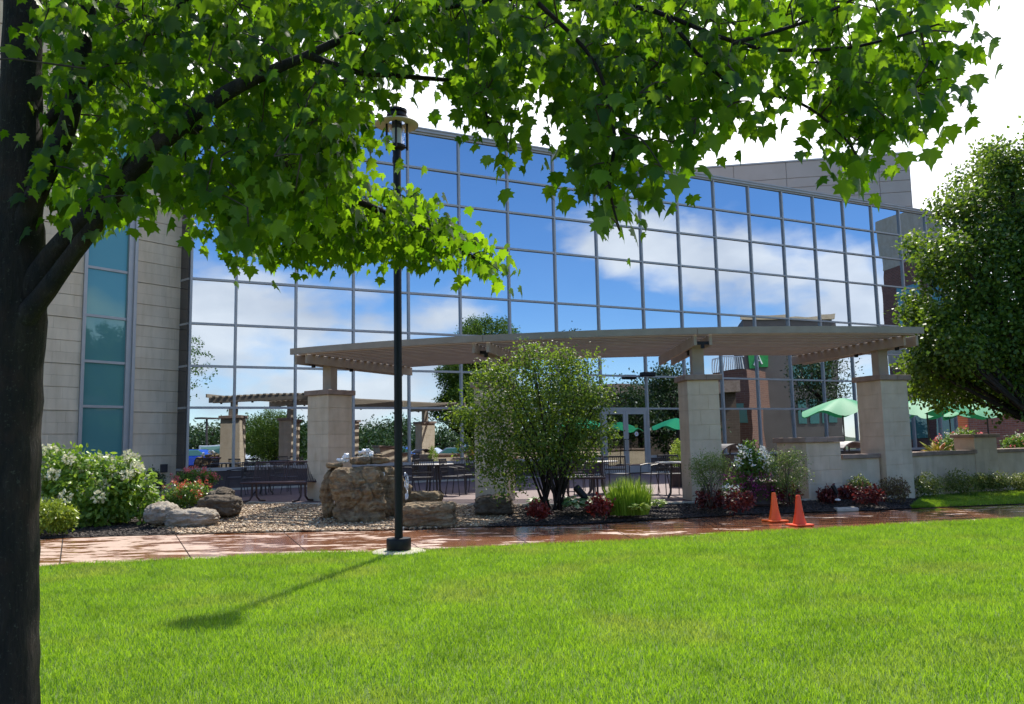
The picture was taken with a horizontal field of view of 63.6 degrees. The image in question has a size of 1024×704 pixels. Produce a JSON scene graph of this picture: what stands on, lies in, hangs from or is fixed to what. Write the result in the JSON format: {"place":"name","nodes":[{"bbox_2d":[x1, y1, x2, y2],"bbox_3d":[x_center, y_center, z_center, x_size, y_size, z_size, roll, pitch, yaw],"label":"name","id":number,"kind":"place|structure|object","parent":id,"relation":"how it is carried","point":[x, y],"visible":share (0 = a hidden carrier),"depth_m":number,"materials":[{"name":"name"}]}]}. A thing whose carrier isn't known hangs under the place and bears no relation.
{"place":"outdoors","nodes":[
{"label":"outdoors","id":0,"kind":"place"},
{"bbox_2d":[150,502,522,533],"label":"gravel","id":1,"kind":"structure","parent":0,"point":[281,522],"depth_m":14.29,"materials":[{"name":"beige gravel"}]},
{"bbox_2d":[197,494,243,515],"bbox_3d":[-5.448,2.863,15.373,0.783,0.428,0.750,-1,-6,0],"label":"boulder","id":2,"kind":"object","parent":1,"relation":"on","point":[227,505],"visible":0.73,"depth_m":15.09,"materials":[{"name":"stone"}]},
{"bbox_2d":[208,487,234,494],"bbox_3d":[-5.594,2.782,15.900,0.507,0.373,0.663,-1,-6,0],"label":"boulder","id":3,"kind":"object","parent":1,"relation":"on","point":[223,491],"visible":0.35,"depth_m":15.76,"materials":[{"name":"stone"}]},
{"bbox_2d":[473,493,513,515],"bbox_3d":[-0.329,2.752,14.891,0.730,0.389,0.820,-1,-6,0],"label":"boulder","id":4,"kind":"object","parent":1,"relation":"on","point":[485,505],"visible":0.93,"depth_m":14.54,"materials":[{"name":"grey stone"}]},
{"bbox_2d":[158,469,882,517],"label":"patio","id":5,"kind":"structure","parent":0,"point":[462,498],"depth_m":20.77,"materials":[{"name":"concrete"}]},
{"bbox_2d":[225,461,248,494],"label":"patio chair","id":6,"kind":"object","parent":5,"relation":"on","point":[244,471],"visible":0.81,"depth_m":21.11,"materials":[{"name":"metal"}]},
{"bbox_2d":[240,462,262,496],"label":"patio chair","id":7,"kind":"object","parent":5,"relation":"on","point":[246,463],"visible":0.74,"depth_m":20.28,"materials":[{"name":"metal"}]},
{"bbox_2d":[244,465,282,494],"bbox_3d":[-6.371,3.287,21.180,0.960,0.733,0.960,-1,-6,0],"label":"patio table","id":8,"kind":"object","parent":5,"relation":"on","point":[264,478],"visible":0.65,"depth_m":21.11,"materials":[{"name":"metal"}]},
{"bbox_2d":[268,460,288,492],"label":"patio chair","id":9,"kind":"object","parent":5,"relation":"on","point":[279,475],"visible":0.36,"depth_m":22.37,"materials":[{"name":"metal"}]},
{"bbox_2d":[240,461,316,502],"bbox_3d":[-5.030,2.811,17.959,1.570,0.875,0.712,-3,-7,14],"label":"slatted bench","id":10,"kind":"object","parent":5,"relation":"on","point":[256,482],"visible":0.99,"depth_m":18.12,"materials":[{"name":"metal"}]},
{"bbox_2d":[272,463,299,494],"bbox_3d":[-5.741,3.184,20.991,0.531,0.843,0.527,-2,-7,10],"label":"patio chair","id":11,"kind":"object","parent":5,"relation":"on","point":[285,476],"visible":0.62,"depth_m":20.99,"materials":[{"name":"metal"}]},
{"bbox_2d":[304,389,355,500],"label":"stone pier","id":12,"kind":"structure","parent":5,"relation":"on","point":[329,438],"depth_m":18.02,"materials":[{"name":"stone"}]},
{"bbox_2d":[403,459,419,490],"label":"patio chair","id":13,"kind":"object","parent":5,"relation":"on","point":[413,474],"visible":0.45,"depth_m":19.37,"materials":[{"name":"metal"}]},
{"bbox_2d":[411,459,434,490],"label":"patio chair","id":14,"kind":"object","parent":5,"relation":"on","point":[420,472],"visible":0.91,"depth_m":18.50,"materials":[{"name":"metal"}]},
{"bbox_2d":[413,463,453,493],"bbox_3d":[-1.846,2.994,19.391,0.960,0.733,0.960,-1,-6,0],"label":"patio table","id":15,"kind":"object","parent":5,"relation":"on","point":[436,465],"visible":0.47,"depth_m":19.30,"materials":[{"name":"metal"}]},
{"bbox_2d":[438,458,466,495],"bbox_3d":[-1.369,2.861,18.906,0.531,0.843,0.527,-3,-7,15],"label":"patio chair","id":16,"kind":"object","parent":5,"relation":"on","point":[442,467],"visible":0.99,"depth_m":18.92,"materials":[{"name":"metal"}]},
{"bbox_2d":[452,457,474,493],"bbox_3d":[-1.079,2.945,19.709,0.527,0.843,0.531,4,-8,-40],"label":"patio chair","id":17,"kind":"object","parent":5,"relation":"on","point":[461,469],"visible":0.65,"depth_m":19.83,"materials":[{"name":"metal"}]},
{"bbox_2d":[465,457,474,489],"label":"patio chair","id":18,"kind":"object","parent":5,"relation":"on","point":[468,473],"visible":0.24,"depth_m":21.18,"materials":[{"name":"metal"}]},
{"bbox_2d":[470,381,514,499],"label":"stone pier","id":19,"kind":"structure","parent":5,"relation":"on","point":[491,491],"depth_m":16.58,"materials":[{"name":"stone"}]},
{"bbox_2d":[159,497,834,513],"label":"patio kerb","id":20,"kind":"structure","parent":5,"relation":"on","point":[679,502],"depth_m":15.68,"materials":[{"name":"concrete"}]},
{"bbox_2d":[569,458,585,490],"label":"patio chair","id":21,"kind":"object","parent":5,"relation":"on","point":[583,479],"visible":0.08,"depth_m":20.10,"materials":[{"name":"metal"}]},
{"bbox_2d":[557,455,605,498],"bbox_3d":[1.410,2.580,17.066,1.012,0.875,0.712,-2,-6,4],"label":"patio chair","id":22,"kind":"object","parent":5,"relation":"on","point":[597,477],"visible":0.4,"depth_m":17.18,"materials":[{"name":"metal"}]},
{"bbox_2d":[573,458,595,494],"bbox_3d":[1.535,2.721,18.191,0.527,0.843,0.531,0,-7,-10],"label":"patio chair","id":23,"kind":"object","parent":5,"relation":"on","point":[589,474],"visible":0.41,"depth_m":18.00,"materials":[{"name":"metal"}]},
{"bbox_2d":[586,460,617,493],"bbox_3d":[1.933,2.850,18.795,0.960,0.733,0.960,-1,-6,0],"label":"patio table","id":24,"kind":"object","parent":5,"relation":"on","point":[602,485],"visible":0.34,"depth_m":18.66,"materials":[{"name":"metal"}]},
{"bbox_2d":[603,456,630,491],"bbox_3d":[2.342,2.728,18.391,0.527,0.843,0.531,-3,-7,20],"label":"patio chair","id":25,"kind":"object","parent":5,"relation":"on","point":[615,469],"visible":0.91,"depth_m":18.24,"materials":[{"name":"metal"}]},
{"bbox_2d":[640,455,669,492],"bbox_3d":[3.105,2.669,18.012,0.531,0.843,0.527,1,-7,-20],"label":"patio chair","id":26,"kind":"object","parent":5,"relation":"on","point":[666,466],"visible":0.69,"depth_m":17.96,"materials":[{"name":"metal"}]},
{"bbox_2d":[655,461,681,497],"bbox_3d":[3.329,2.587,16.708,0.840,0.733,0.840,-1,-6,0],"label":"patio table","id":27,"kind":"object","parent":5,"relation":"on","point":[671,463],"visible":0.69,"depth_m":16.59,"materials":[{"name":"metal"}]},
{"bbox_2d":[657,454,680,494],"bbox_3d":[3.453,2.641,17.824,0.527,0.843,0.531,0,-7,-10],"label":"patio chair","id":28,"kind":"object","parent":5,"relation":"on","point":[662,468],"visible":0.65,"depth_m":18.03,"materials":[{"name":"metal"}]},
{"bbox_2d":[669,438,681,486],"bbox_3d":[4.183,2.772,20.818,0.533,1.224,0.523,-5,-8,32],"label":"potted conifer","id":29,"kind":"object","parent":5,"relation":"on","point":[675,477],"visible":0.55,"depth_m":20.70,"materials":[{"name":"plant"}]},
{"bbox_2d":[674,374,723,518],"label":"stone pier","id":30,"kind":"structure","parent":5,"relation":"on","point":[699,412],"depth_m":15.86,"materials":[{"name":"stone"}]},
{"bbox_2d":[290,326,923,389],"bbox_3d":[1.799,0.292,18.206,12.907,0.861,5.115,-2,-6,5],"label":"pergola","id":31,"kind":"object","parent":30,"relation":"on","point":[806,344],"visible":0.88,"depth_m":17.10,"materials":[{"name":"paint"}]},
{"bbox_2d":[721,444,745,489],"bbox_3d":[5.057,2.684,19.410,0.720,1.045,0.720,1,-7,-20],"label":"litter bin","id":32,"kind":"object","parent":5,"relation":"on","point":[731,447],"visible":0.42,"depth_m":19.08,"materials":[{"name":"metal"}]},
{"bbox_2d":[772,437,843,498],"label":"pier","id":33,"kind":"structure","parent":5,"relation":"on","point":[824,457],"depth_m":15.82,"materials":[{"name":"stone"}]},
{"bbox_2d":[802,396,857,450],"bbox_3d":[9.910,2.512,24.651,2.479,2.370,2.439,-1,-6,0],"label":"patio umbrella","id":34,"kind":"object","parent":5,"relation":"on","point":[841,407],"visible":0.56,"depth_m":24.30,"materials":[{"name":"fabric"}]},
{"bbox_2d":[840,441,860,453],"bbox_3d":[8.645,2.824,21.298,0.720,1.045,0.720,1,-7,-15],"label":"litter bin","id":35,"kind":"object","parent":5,"relation":"on","point":[851,444],"visible":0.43,"depth_m":21.05,"materials":[{"name":"metal"}]},
{"bbox_2d":[840,453,880,510],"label":"wall","id":36,"kind":"structure","parent":5,"relation":"on","point":[867,465],"depth_m":16.59,"materials":[{"name":"concrete"}]},
{"bbox_2d":[852,374,914,509],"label":"stone pier","id":37,"kind":"structure","parent":5,"relation":"on","point":[883,417],"depth_m":16.93,"materials":[{"name":"stone"}]},
{"bbox_2d":[909,405,971,433],"bbox_3d":[14.516,2.750,27.331,2.332,2.311,2.519,-1,-6,0],"label":"patio umbrella","id":38,"kind":"object","parent":5,"relation":"on","point":[929,416],"visible":0.05,"depth_m":27.34,"materials":[{"name":"fabric"}]},
{"bbox_2d":[908,399,973,446],"bbox_3d":[12.027,2.401,23.854,2.493,2.326,2.410,-1,-6,0],"label":"patio umbrella","id":39,"kind":"object","parent":5,"relation":"on","point":[914,410],"visible":0.18,"depth_m":23.34,"materials":[{"name":"fabric"}]},
{"bbox_2d":[912,450,976,508],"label":"wall","id":40,"kind":"structure","parent":5,"relation":"on","point":[935,463],"depth_m":18.09,"materials":[{"name":"concrete"}]},
{"bbox_2d":[921,441,952,450],"bbox_3d":[9.607,2.522,18.738,0.901,1.037,0.761,-3,-7,17],"label":"croton planter","id":41,"kind":"object","parent":40,"relation":"on","point":[933,446],"visible":0.3,"depth_m":18.83,"materials":[{"name":"plant"}]},
{"bbox_2d":[929,425,982,450],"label":"flowering plants","id":42,"kind":"object","parent":5,"relation":"on","point":[951,441],"visible":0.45,"depth_m":20.22,"materials":[{"name":"green plant"}]},
{"bbox_2d":[942,400,1001,433],"bbox_3d":[14.099,2.482,24.444,2.508,2.213,2.379,-1,-6,0],"label":"patio umbrella","id":43,"kind":"object","parent":5,"relation":"on","point":[979,414],"visible":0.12,"depth_m":24.37,"materials":[{"name":"fabric"}]},
{"bbox_2d":[40,489,1023,538],"bbox_3d":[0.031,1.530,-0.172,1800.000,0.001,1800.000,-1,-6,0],"label":"ground","id":44,"kind":"structure","parent":0,"point":[456,527],"depth_m":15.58,"materials":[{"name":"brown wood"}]},
{"bbox_2d":[39,497,79,534],"bbox_3d":[-7.590,2.652,13.398,1.195,0.682,0.881,-1,-6,0],"label":"bush","id":45,"kind":"object","parent":44,"relation":"on","point":[60,519],"visible":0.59,"depth_m":13.29,"materials":[{"name":"green plant"}]},
{"bbox_2d":[40,441,163,527],"bbox_3d":[-7.707,2.433,15.021,2.891,1.628,1.913,-1,-6,0],"label":"hydrangea","id":46,"kind":"object","parent":44,"relation":"on","point":[117,492],"visible":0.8,"depth_m":14.74,"materials":[{"name":"green plant"}]},
{"bbox_2d":[146,464,165,492],"bbox_3d":[-8.318,2.993,19.298,0.566,0.746,0.496,-1,-6,0],"label":"dwarf conifer","id":47,"kind":"object","parent":44,"relation":"on","point":[159,477],"visible":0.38,"depth_m":19.28,"materials":[{"name":"green plant"}]},
{"bbox_2d":[59,536,302,563],"bbox_3d":[0.326,2.818,13.167,54.079,0.001,6.054,1,-7,-20],"label":"walkway bed","id":48,"kind":"object","parent":44,"relation":"on","point":[62,545],"visible":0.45,"depth_m":11.20,"materials":[{"name":"concrete"}]},
{"bbox_2d":[40,504,1023,567],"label":"walkway","id":49,"kind":"structure","parent":48,"relation":"on","point":[93,549],"depth_m":12.37,"materials":[{"name":"beige concrete"}]},
{"bbox_2d":[762,492,788,522],"bbox_3d":[4.262,2.518,13.425,0.310,0.466,0.310,1,-7,-18],"label":"traffic cone","id":50,"kind":"object","parent":49,"relation":"on","point":[774,516],"visible":1,"depth_m":13.36,"materials":[{"name":"plastic"}]},
{"bbox_2d":[785,495,813,526],"bbox_3d":[4.413,2.435,12.713,0.310,0.466,0.310,1,-7,-18],"label":"traffic cone","id":51,"kind":"object","parent":49,"relation":"on","point":[799,520],"visible":1,"depth_m":12.65,"materials":[{"name":"orange plastic"}]},
{"bbox_2d":[159,477,212,508],"bbox_3d":[-6.494,2.865,16.390,1.216,0.762,0.828,-1,-6,0],"label":"flower bed plant","id":52,"kind":"object","parent":44,"relation":"on","point":[182,496],"visible":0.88,"depth_m":16.28,"materials":[{"name":"green plant"}]},
{"bbox_2d":[163,507,219,526],"bbox_3d":[-5.572,2.882,14.376,0.904,0.360,0.671,-2,-6,4],"label":"boulder","id":53,"kind":"object","parent":44,"relation":"on","point":[197,516],"visible":0.94,"depth_m":14.12,"materials":[{"name":"grey stone"}]},
{"bbox_2d":[170,464,222,502],"bbox_3d":[-7.021,2.922,18.398,1.144,0.835,0.874,-1,-6,0],"label":"flowering shrub","id":54,"kind":"object","parent":44,"relation":"on","point":[203,475],"visible":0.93,"depth_m":18.28,"materials":[{"name":"plant"}]},
{"bbox_2d":[164,508,521,533],"bbox_3d":[-3.038,3.077,15.790,6.400,0.161,5.085,-1,-6,0],"label":"gravel base","id":55,"kind":"object","parent":44,"relation":"on","point":[510,521],"visible":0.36,"depth_m":14.02,"materials":[{"name":"gravel"}]},
{"bbox_2d":[143,501,179,524],"bbox_3d":[-6.135,2.821,14.483,0.567,0.416,0.720,-1,-6,-5],"label":"boulder","id":56,"kind":"object","parent":55,"relation":"on","point":[156,513],"visible":0.73,"depth_m":14.20,"materials":[{"name":"grey stone"}]},
{"bbox_2d":[319,448,412,530],"bbox_3d":[-2.658,2.468,14.853,1.645,1.466,1.364,-1,-6,0],"label":"fountain boulder","id":57,"kind":"object","parent":55,"relation":"on","point":[357,494],"visible":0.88,"depth_m":14.39,"materials":[{"name":"stone"}]},
{"bbox_2d":[403,501,457,529],"bbox_3d":[-1.383,2.746,13.832,0.925,0.447,0.894,-1,-6,0],"label":"boulder","id":58,"kind":"object","parent":55,"relation":"on","point":[433,513],"visible":0.86,"depth_m":13.45,"materials":[{"name":"stone"}]},
{"bbox_2d":[406,490,443,501],"bbox_3d":[-1.641,2.736,15.406,0.752,0.315,0.644,-1,-6,0],"label":"boulder","id":59,"kind":"object","parent":58,"relation":"on","point":[424,496],"visible":0.55,"depth_m":15.14,"materials":[{"name":"stone"}]},
{"bbox_2d":[0,0,957,497],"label":"office building","id":60,"kind":"structure","parent":44,"relation":"on","point":[166,356],"depth_m":28.39,"materials":[{"name":"glass"}]},
{"bbox_2d":[76,92,140,490],"bbox_3d":[-11.131,-2.841,22.856,0.360,13.350,1.468,-6,-8,36],"label":"tall window","id":61,"kind":"structure","parent":60,"relation":"in","point":[110,278],"depth_m":22.56,"materials":[{"name":"glass"}]},
{"bbox_2d":[604,411,626,472],"bbox_3d":[3.778,3.265,29.983,0.918,2.253,0.124,2,-7,-27],"label":"door","id":62,"kind":"structure","parent":60,"relation":"in","point":[620,416],"depth_m":30.06,"materials":[{"name":"glass"}]},
{"bbox_2d":[625,411,647,472],"bbox_3d":[4.605,3.295,30.398,0.917,2.253,0.124,2,-7,-27],"label":"door","id":63,"kind":"structure","parent":60,"relation":"in","point":[636,426],"depth_m":30.42,"materials":[{"name":"glass"}]},
{"bbox_2d":[639,372,655,376],"bbox_3d":[4.887,0.845,30.458,0.540,0.168,0.692,2,-7,-27],"label":"wall floodlight","id":64,"kind":"object","parent":60,"relation":"attached to","point":[647,374],"depth_m":30.16,"materials":[{"name":"metal"}]},
{"bbox_2d":[39,516,1023,703],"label":"lawn base","id":65,"kind":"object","parent":44,"relation":"on","point":[1008,676],"visible":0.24,"depth_m":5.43,"materials":[{"name":"green plant"}]},
{"bbox_2d":[371,105,422,555],"bbox_3d":[-1.483,-0.366,10.728,0.690,5.850,0.690,-1,-6,0],"label":"street lamp","id":66,"kind":"object","parent":65,"relation":"on","point":[398,543],"visible":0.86,"depth_m":10.63,"materials":[{"name":"metal"}]},
{"bbox_2d":[0,0,1003,703],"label":"maple tree","id":67,"kind":"object","parent":65,"relation":"on","point":[274,190],"visible":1,"depth_m":3.65,"materials":[{"name":"green plant"}]},
{"bbox_2d":[437,336,625,510],"bbox_3d":[0.316,1.226,14.457,3.308,3.068,1.976,-1,-6,0],"label":"serviceberry bush","id":68,"kind":"object","parent":44,"relation":"on","point":[550,461],"visible":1,"depth_m":14.41,"materials":[{"name":"green plant"}]},
{"bbox_2d":[525,496,550,504],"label":"hosta","id":69,"kind":"object","parent":44,"relation":"on","point":[531,499],"visible":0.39,"depth_m":14.75,"materials":[{"name":"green plant"}]},
{"bbox_2d":[525,498,553,521],"bbox_3d":[0.456,2.616,13.684,0.457,0.401,0.460,-6,-8,36],"label":"coleus","id":70,"kind":"object","parent":44,"relation":"on","point":[540,510],"visible":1,"depth_m":13.62,"materials":[{"name":"red plant"}]},
{"bbox_2d":[562,495,588,509],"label":"hosta","id":71,"kind":"object","parent":44,"relation":"on","point":[571,501],"visible":0.98,"depth_m":14.31,"materials":[{"name":"green plant"}]},
{"bbox_2d":[573,485,587,508],"bbox_3d":[1.214,2.534,14.441,0.283,0.430,0.133,-3,-7,19],"label":"garden spotlight","id":72,"kind":"object","parent":44,"relation":"on","point":[580,492],"visible":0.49,"depth_m":14.40,"materials":[{"name":"metal"}]},
{"bbox_2d":[584,492,615,518],"bbox_3d":[1.468,2.579,13.899,0.523,0.464,0.482,2,-7,-28],"label":"coleus","id":73,"kind":"object","parent":44,"relation":"on","point":[600,505],"visible":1,"depth_m":13.83,"materials":[{"name":"red plant"}]},
{"bbox_2d":[603,474,654,515],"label":"ornamental grass","id":74,"kind":"object","parent":44,"relation":"on","point":[627,494],"depth_m":14.02,"materials":[{"name":"green plant"}]},
{"bbox_2d":[627,503,650,510],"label":"lime plant","id":75,"kind":"object","parent":44,"relation":"on","point":[635,506],"visible":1,"depth_m":13.72,"materials":[{"name":"green plant"}]},
{"bbox_2d":[651,499,667,507],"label":"lime plant","id":76,"kind":"object","parent":44,"relation":"on","point":[654,503],"visible":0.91,"depth_m":14.22,"materials":[{"name":"green plant"}]},
{"bbox_2d":[693,484,724,510],"bbox_3d":[3.520,2.595,14.694,0.632,0.524,0.509,-1,-6,0],"label":"heuchera","id":77,"kind":"object","parent":44,"relation":"on","point":[702,499],"visible":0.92,"depth_m":14.61,"materials":[{"name":"red plant"}]},
{"bbox_2d":[686,448,734,505],"bbox_3d":[3.482,2.207,14.640,0.932,1.037,0.718,-1,-6,0],"label":"airy shrub","id":78,"kind":"object","parent":44,"relation":"on","point":[714,466],"visible":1,"depth_m":14.60,"materials":[{"name":"green plant"}]},
{"bbox_2d":[719,483,742,503],"bbox_3d":[3.891,2.531,14.768,0.482,0.379,0.449,3,-8,-35],"label":"white begonia","id":79,"kind":"object","parent":44,"relation":"on","point":[726,489],"visible":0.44,"depth_m":14.75,"materials":[{"name":"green plant"}]},
{"bbox_2d":[720,483,756,515],"bbox_3d":[3.919,2.549,14.293,0.644,0.552,0.603,-1,-6,0],"label":"heuchera","id":80,"kind":"object","parent":44,"relation":"on","point":[744,502],"visible":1,"depth_m":14.21,"materials":[{"name":"red plant"}]},
{"bbox_2d":[716,439,792,505],"bbox_3d":[4.517,2.257,15.363,1.547,1.342,0.941,-1,-6,0],"label":"mandevilla planter","id":81,"kind":"object","parent":44,"relation":"on","point":[747,463],"visible":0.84,"depth_m":15.18,"materials":[{"name":"green plant"}]},
{"bbox_2d":[758,444,814,503],"bbox_3d":[4.994,2.226,15.043,1.012,1.114,0.721,-1,-6,0],"label":"airy shrub","id":82,"kind":"object","parent":44,"relation":"on","point":[789,459],"visible":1,"depth_m":14.99,"materials":[{"name":"green plant"}]},
{"bbox_2d":[770,483,802,505],"bbox_3d":[5.014,2.579,15.116,0.634,0.474,0.603,-1,-6,0],"label":"heuchera","id":83,"kind":"object","parent":44,"relation":"on","point":[782,495],"visible":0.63,"depth_m":15.01,"materials":[{"name":"red plant"}]},
{"bbox_2d":[816,483,840,503],"bbox_3d":[5.888,2.643,15.377,0.467,0.428,0.440,-1,-6,0],"label":"heuchera","id":84,"kind":"object","parent":44,"relation":"on","point":[827,495],"visible":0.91,"depth_m":15.32,"materials":[{"name":"red plant"}]},
{"bbox_2d":[834,507,858,511],"bbox_3d":[6.084,2.872,15.100,0.400,0.070,0.280,-1,-6,0],"label":"stone footing","id":85,"kind":"object","parent":44,"relation":"on","point":[846,509],"visible":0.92,"depth_m":14.96,"materials":[{"name":"stone"}]},
{"bbox_2d":[831,485,840,500],"bbox_3d":[5.917,2.580,15.109,0.157,0.298,0.098,-5,-8,34],"label":"garden spotlight","id":86,"kind":"object","parent":85,"relation":"on","point":[834,489],"visible":1,"depth_m":15.09,"materials":[{"name":"metal"}]},
{"bbox_2d":[837,483,858,498],"bbox_3d":[6.378,2.669,15.679,0.409,0.349,0.457,-6,-8,36],"label":"heuchera","id":87,"kind":"object","parent":44,"relation":"on","point":[846,492],"visible":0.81,"depth_m":15.61,"materials":[{"name":"red plant"}]},
{"bbox_2d":[845,473,872,492],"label":"boxwood","id":88,"kind":"object","parent":44,"relation":"on","point":[853,482],"visible":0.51,"depth_m":15.85,"materials":[{"name":"green plant"}]},
{"bbox_2d":[851,481,886,505],"bbox_3d":[6.563,2.603,15.199,0.601,0.456,0.530,-5,-7,31],"label":"heuchera","id":89,"kind":"object","parent":44,"relation":"on","point":[871,495],"visible":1,"depth_m":15.12,"materials":[{"name":"red plant"}]},
{"bbox_2d":[876,475,911,502],"bbox_3d":[7.271,2.616,15.777,0.653,0.567,0.682,-6,-8,35],"label":"barberry","id":90,"kind":"object","parent":44,"relation":"on","point":[896,490],"visible":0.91,"depth_m":15.71,"materials":[{"name":"plant"}]},
{"bbox_2d":[914,471,946,497],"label":"boxwood","id":91,"kind":"object","parent":44,"relation":"on","point":[926,488],"visible":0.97,"depth_m":16.90,"materials":[{"name":"green plant"}]},
{"bbox_2d":[884,115,1023,428],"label":"pear tree","id":92,"kind":"object","parent":44,"relation":"on","point":[964,355],"visible":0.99,"depth_m":17.67,"materials":[{"name":"green plant"}]},
{"bbox_2d":[941,467,980,495],"bbox_3d":[9.641,2.810,17.758,0.730,0.669,0.722,5,-9,-42],"label":"boxwood","id":93,"kind":"object","parent":44,"relation":"on","point":[959,485],"visible":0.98,"depth_m":17.71,"materials":[{"name":"green plant"}]},
{"bbox_2d":[909,489,1023,507],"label":"grass verge","id":94,"kind":"object","parent":44,"relation":"on","point":[1015,496],"depth_m":16.56,"materials":[{"name":"green plant"}]},
{"bbox_2d":[950,434,1000,491],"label":"pier","id":95,"kind":"structure","parent":44,"relation":"on","point":[986,455],"depth_m":19.04,"materials":[{"name":"stone"}]},
{"bbox_2d":[969,471,995,491],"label":"boxwood","id":96,"kind":"object","parent":44,"relation":"on","point":[982,484],"visible":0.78,"depth_m":18.19,"materials":[{"name":"green plant"}]},
{"bbox_2d":[957,335,1023,448],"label":"brick building","id":97,"kind":"structure","parent":44,"relation":"on","point":[1007,427],"depth_m":38.80,"materials":[{"name":"brick"}]},
{"bbox_2d":[985,468,1014,491],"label":"boxwood","id":98,"kind":"object","parent":44,"relation":"on","point":[1001,481],"visible":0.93,"depth_m":18.19,"materials":[{"name":"green plant"}]},
{"bbox_2d":[997,448,1023,490],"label":"wall","id":99,"kind":"structure","parent":44,"relation":"on","point":[1010,461],"depth_m":19.62,"materials":[{"name":"stone"}]},
{"bbox_2d":[999,432,1023,447],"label":"flower tub","id":100,"kind":"object","parent":99,"relation":"on","point":[1011,443],"visible":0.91,"depth_m":21.24,"materials":[{"name":"green plant"}]},
{"bbox_2d":[1003,472,1023,490],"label":"boxwood","id":101,"kind":"object","parent":44,"relation":"on","point":[1019,484],"visible":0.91,"depth_m":18.71,"materials":[{"name":"green plant"}]},
{"bbox_2d":[147,0,1023,309],"label":"sky","id":102,"kind":"structure","parent":0,"point":[999,102],"materials":[{"name":"white"}]}
]}

